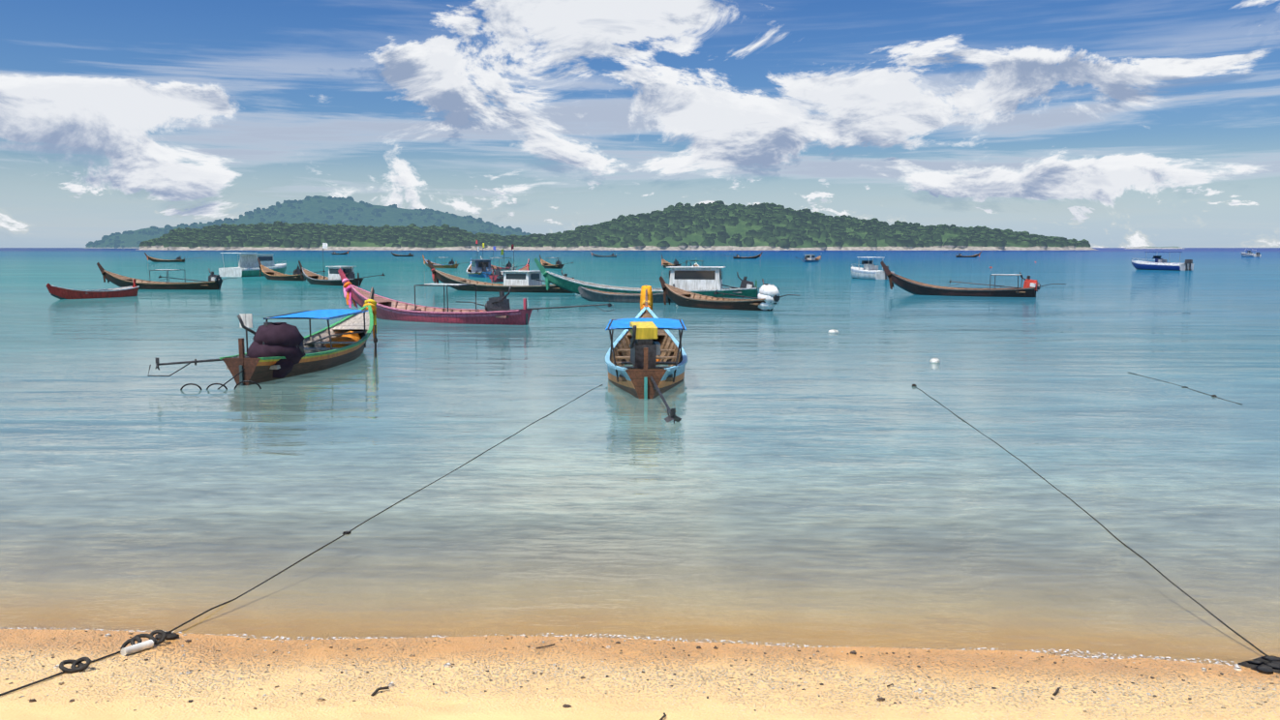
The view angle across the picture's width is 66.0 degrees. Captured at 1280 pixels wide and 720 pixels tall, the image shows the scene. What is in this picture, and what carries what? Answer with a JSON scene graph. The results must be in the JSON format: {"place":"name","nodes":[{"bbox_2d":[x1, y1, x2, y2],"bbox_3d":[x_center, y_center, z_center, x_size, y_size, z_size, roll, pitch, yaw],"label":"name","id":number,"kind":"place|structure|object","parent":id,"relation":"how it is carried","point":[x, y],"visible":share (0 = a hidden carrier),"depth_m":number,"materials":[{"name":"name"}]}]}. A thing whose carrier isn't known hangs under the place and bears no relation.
{"place":"outdoors","nodes":[
{"label":"outdoors","id":0,"kind":"place"},
{"bbox_2d":[83,195,530,248],"bbox_3d":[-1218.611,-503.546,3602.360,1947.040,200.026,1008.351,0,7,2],"label":"island hill","id":1,"kind":"structure","parent":0,"point":[329,210],"depth_m":3339.43,"materials":[{"name":"green plant"}]},
{"bbox_2d":[139,200,1094,250],"bbox_3d":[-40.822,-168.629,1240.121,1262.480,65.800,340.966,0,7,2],"label":"island hill","id":2,"kind":"structure","parent":0,"point":[718,226],"depth_m":1113.36,"materials":[{"name":"green plant"}]},
{"bbox_2d":[0,247,1279,667],"bbox_3d":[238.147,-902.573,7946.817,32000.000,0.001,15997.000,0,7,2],"label":"sea water","id":3,"kind":"structure","parent":0,"point":[798,443],"depth_m":14.78,"materials":[{"name":"blue liquid"}]},
{"bbox_2d":[46,279,139,299],"bbox_3d":[-31.113,-3.882,56.099,1.574,1.260,5.287,4,7,29],"label":"red dinghy","id":4,"kind":"object","parent":3,"relation":"on","point":[58,292],"visible":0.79,"depth_m":55.36,"materials":[{"name":"paint"}]},
{"bbox_2d":[96,262,237,289],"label":"longtail boat","id":5,"kind":"object","parent":3,"relation":"on","point":[214,282],"visible":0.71,"depth_m":67.56,"materials":[{"name":"brown wood"}]},
{"bbox_2d":[144,252,198,262],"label":"boat","id":6,"kind":"object","parent":3,"relation":"on","point":[176,259],"visible":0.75,"depth_m":196.83,"materials":[{"name":"paint"}]},
{"bbox_2d":[180,368,261,390],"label":"steel hoops","id":7,"kind":"object","parent":3,"relation":"on","point":[224,385],"visible":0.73,"depth_m":19.83,"materials":[{"name":"metal"}]},
{"bbox_2d":[218,252,286,276],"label":"fishing boat","id":8,"kind":"object","parent":3,"relation":"on","point":[248,265],"visible":0.69,"depth_m":98.35,"materials":[{"name":"paint"}]},
{"bbox_2d":[147,287,376,386],"bbox_3d":[-7.535,-0.627,24.417,3.252,1.965,9.740,1,7,10],"label":"longtail boat","id":9,"kind":"object","parent":3,"relation":"on","point":[277,350],"visible":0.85,"depth_m":21.70,"materials":[{"name":"brown wood"}]},
{"bbox_2d":[257,257,325,280],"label":"longtail boat","id":10,"kind":"object","parent":3,"relation":"on","point":[269,274],"visible":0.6,"depth_m":86.12,"materials":[{"name":"brown wood"}]},
{"bbox_2d":[298,243,385,286],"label":"longtail boat","id":11,"kind":"object","parent":3,"relation":"on","point":[333,278],"visible":0.73,"depth_m":74.45,"materials":[{"name":"brown wood"}]},
{"bbox_2d":[373,325,377,358],"bbox_3d":[-6.852,-0.087,25.578,0.116,1.651,0.119,-2,7,-19],"label":"mooring stake","id":12,"kind":"object","parent":3,"relation":"in","point":[375,340],"visible":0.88,"depth_m":25.50,"materials":[{"name":"brown wood"}]},
{"bbox_2d":[391,252,420,256],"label":"boat","id":13,"kind":"object","parent":3,"relation":"on","point":[410,255],"visible":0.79,"depth_m":325.41,"materials":[{"name":"brown wood"}]},
{"bbox_2d":[422,254,466,268],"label":"boat","id":14,"kind":"object","parent":3,"relation":"on","point":[450,264],"visible":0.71,"depth_m":138.67,"materials":[{"name":"paint"}]},
{"bbox_2d":[337,268,614,325],"bbox_3d":[-6.794,-2.318,37.806,12.958,2.293,1.924,4,7,28],"label":"longtail boat","id":15,"kind":"object","parent":3,"relation":"on","point":[497,311],"visible":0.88,"depth_m":37.51,"materials":[{"name":"paint"}]},
{"bbox_2d":[466,240,494,277],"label":"fishing boat","id":16,"kind":"object","parent":3,"relation":"on","point":[480,266],"visible":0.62,"depth_m":95.24,"materials":[{"name":"paint"}]},
{"bbox_2d":[426,259,574,293],"bbox_3d":[-8.711,-5.363,64.353,13.070,2.334,2.074,3,7,27],"label":"longtail boat","id":17,"kind":"object","parent":3,"relation":"on","point":[518,281],"visible":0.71,"depth_m":63.42,"materials":[{"name":"brown wood"}]},
{"bbox_2d":[475,243,529,282],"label":"boat","id":18,"kind":"object","parent":3,"relation":"on","point":[498,277],"visible":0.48,"depth_m":82.13,"materials":[{"name":"paint"}]},
{"bbox_2d":[480,245,526,272],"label":"boat","id":19,"kind":"object","parent":3,"relation":"on","point":[508,267],"visible":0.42,"depth_m":115.86,"materials":[{"name":"paint"}]},
{"bbox_2d":[539,254,573,269],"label":"boat","id":20,"kind":"object","parent":3,"relation":"on","point":[558,265],"visible":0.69,"depth_m":135.31,"materials":[{"name":"brown wood"}]},
{"bbox_2d":[590,251,628,257],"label":"boat","id":21,"kind":"object","parent":3,"relation":"on","point":[610,256],"visible":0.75,"depth_m":299.00,"materials":[{"name":"paint"}]},
{"bbox_2d":[578,283,674,303],"bbox_3d":[-0.738,-3.401,51.883,5.449,1.260,1.574,2,7,18],"label":"grey dinghy","id":22,"kind":"object","parent":3,"relation":"on","point":[591,294],"visible":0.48,"depth_m":51.53,"materials":[{"name":"paint"}]},
{"bbox_2d":[605,285,687,424],"bbox_3d":[0.135,-0.373,21.620,1.824,2.094,11.571,0,7,0],"label":"longtail boat","id":23,"kind":"object","parent":3,"relation":"on","point":[645,343],"visible":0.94,"depth_m":19.59,"materials":[{"name":"brown wood"}]},
{"bbox_2d":[533,257,779,297],"bbox_3d":[0.844,-4.698,57.609,14.533,2.539,2.374,1,7,10],"label":"longtail boat","id":24,"kind":"object","parent":3,"relation":"on","point":[707,281],"visible":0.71,"depth_m":56.57,"materials":[{"name":"paint"}]},
{"bbox_2d":[661,254,684,268],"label":"boat","id":25,"kind":"object","parent":3,"relation":"on","point":[664,263],"visible":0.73,"depth_m":140.10,"materials":[{"name":"brown wood"}]},
{"bbox_2d":[685,260,703,266],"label":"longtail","id":26,"kind":"object","parent":3,"relation":"on","point":[695,264],"visible":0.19,"depth_m":98.06,"materials":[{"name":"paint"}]},
{"bbox_2d":[659,275,799,311],"bbox_3d":[4.042,-2.996,46.297,1.774,1.719,8.980,-6,9,-43],"label":"longtail boat","id":27,"kind":"object","parent":3,"relation":"on","point":[768,298],"visible":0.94,"depth_m":45.65,"materials":[{"name":"brown wood"}]},
{"bbox_2d":[727,251,762,258],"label":"boat","id":28,"kind":"object","parent":3,"relation":"on","point":[738,257],"visible":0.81,"depth_m":256.29,"materials":[{"name":"paint"}]},
{"bbox_2d":[795,254,821,262],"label":"boat","id":29,"kind":"object","parent":3,"relation":"on","point":[809,258],"visible":0.83,"depth_m":195.02,"materials":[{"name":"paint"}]},
{"bbox_2d":[851,256,894,279],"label":"motorboat","id":30,"kind":"object","parent":3,"relation":"on","point":[869,270],"visible":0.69,"depth_m":89.83,"materials":[{"name":"paint"}]},
{"bbox_2d":[944,251,981,257],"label":"boat","id":31,"kind":"object","parent":3,"relation":"on","point":[962,256],"visible":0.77,"depth_m":295.80,"materials":[{"name":"paint"}]},
{"bbox_2d":[880,260,1066,297],"bbox_3d":[19.527,-4.698,58.513,10.674,2.334,1.874,4,7,29],"label":"longtail boat","id":32,"kind":"object","parent":3,"relation":"on","point":[1030,288],"visible":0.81,"depth_m":58.10,"materials":[{"name":"brown wood"}]},
{"bbox_2d":[828,261,1217,396],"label":"buoys","id":33,"kind":"object","parent":3,"relation":"on","point":[934,360],"visible":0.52,"depth_m":24.42,"materials":[{"name":"plastic"}]},
{"bbox_2d":[914,385,1268,656],"bbox_3d":[5.053,1.312,13.380,0.132,0.047,14.027,1,7,5],"label":"rope","id":34,"kind":"object","parent":3,"relation":"on","point":[1230,628],"visible":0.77,"depth_m":9.15,"materials":[{"name":"black fabric"}]},
{"bbox_2d":[1126,246,1182,248],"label":"island rocks","id":35,"kind":"object","parent":3,"relation":"on","point":[1154,248],"visible":0.81,"depth_m":2335.94,"materials":[{"name":"stone"}]},
{"bbox_2d":[1131,251,1193,271],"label":"motorboat","id":36,"kind":"object","parent":3,"relation":"on","point":[1159,263],"visible":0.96,"depth_m":124.93,"materials":[{"name":"paint"}]},
{"bbox_2d":[1129,372,1242,404],"bbox_3d":[11.120,0.551,20.199,0.174,0.040,4.693,0,7,3],"label":"thin rope","id":37,"kind":"object","parent":3,"relation":"on","point":[1188,388],"visible":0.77,"depth_m":19.93,"materials":[{"name":"black fabric"}]},
{"bbox_2d":[1241,249,1261,256],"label":"speedboat","id":38,"kind":"object","parent":3,"relation":"on","point":[1249,254],"visible":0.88,"depth_m":312.44,"materials":[{"name":"paint"}]},
{"bbox_2d":[0,576,1279,719],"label":"beach sand","id":39,"kind":"structure","parent":0,"point":[464,683],"depth_m":6.68,"materials":[{"name":"beige sand"}]},
{"bbox_2d":[59,630,179,673],"bbox_3d":[-3.532,1.976,6.713,0.223,0.195,0.958,2,7,16],"label":"rope knot","id":40,"kind":"object","parent":39,"relation":"on","point":[152,642],"visible":1,"depth_m":6.81,"materials":[{"name":"black fabric"}]},
{"bbox_2d":[0,384,602,696],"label":"rope","id":41,"kind":"object","parent":39,"relation":"on","point":[111,655],"visible":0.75,"depth_m":8.26,"materials":[{"name":"black fabric"}]},
{"bbox_2d":[5,631,1279,719],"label":"beach pebbles","id":42,"kind":"object","parent":39,"relation":"on","point":[919,690],"visible":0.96,"depth_m":6.34,"materials":[{"name":"brown stone"}]},
{"bbox_2d":[1238,655,1279,674],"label":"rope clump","id":43,"kind":"object","parent":39,"relation":"on","point":[1268,665],"visible":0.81,"depth_m":6.69,"materials":[{"name":"black fabric"}]},
{"bbox_2d":[0,0,1279,247],"label":"sky","id":44,"kind":"structure","parent":0,"point":[1103,123],"materials":[{"name":"blue"}]}
]}

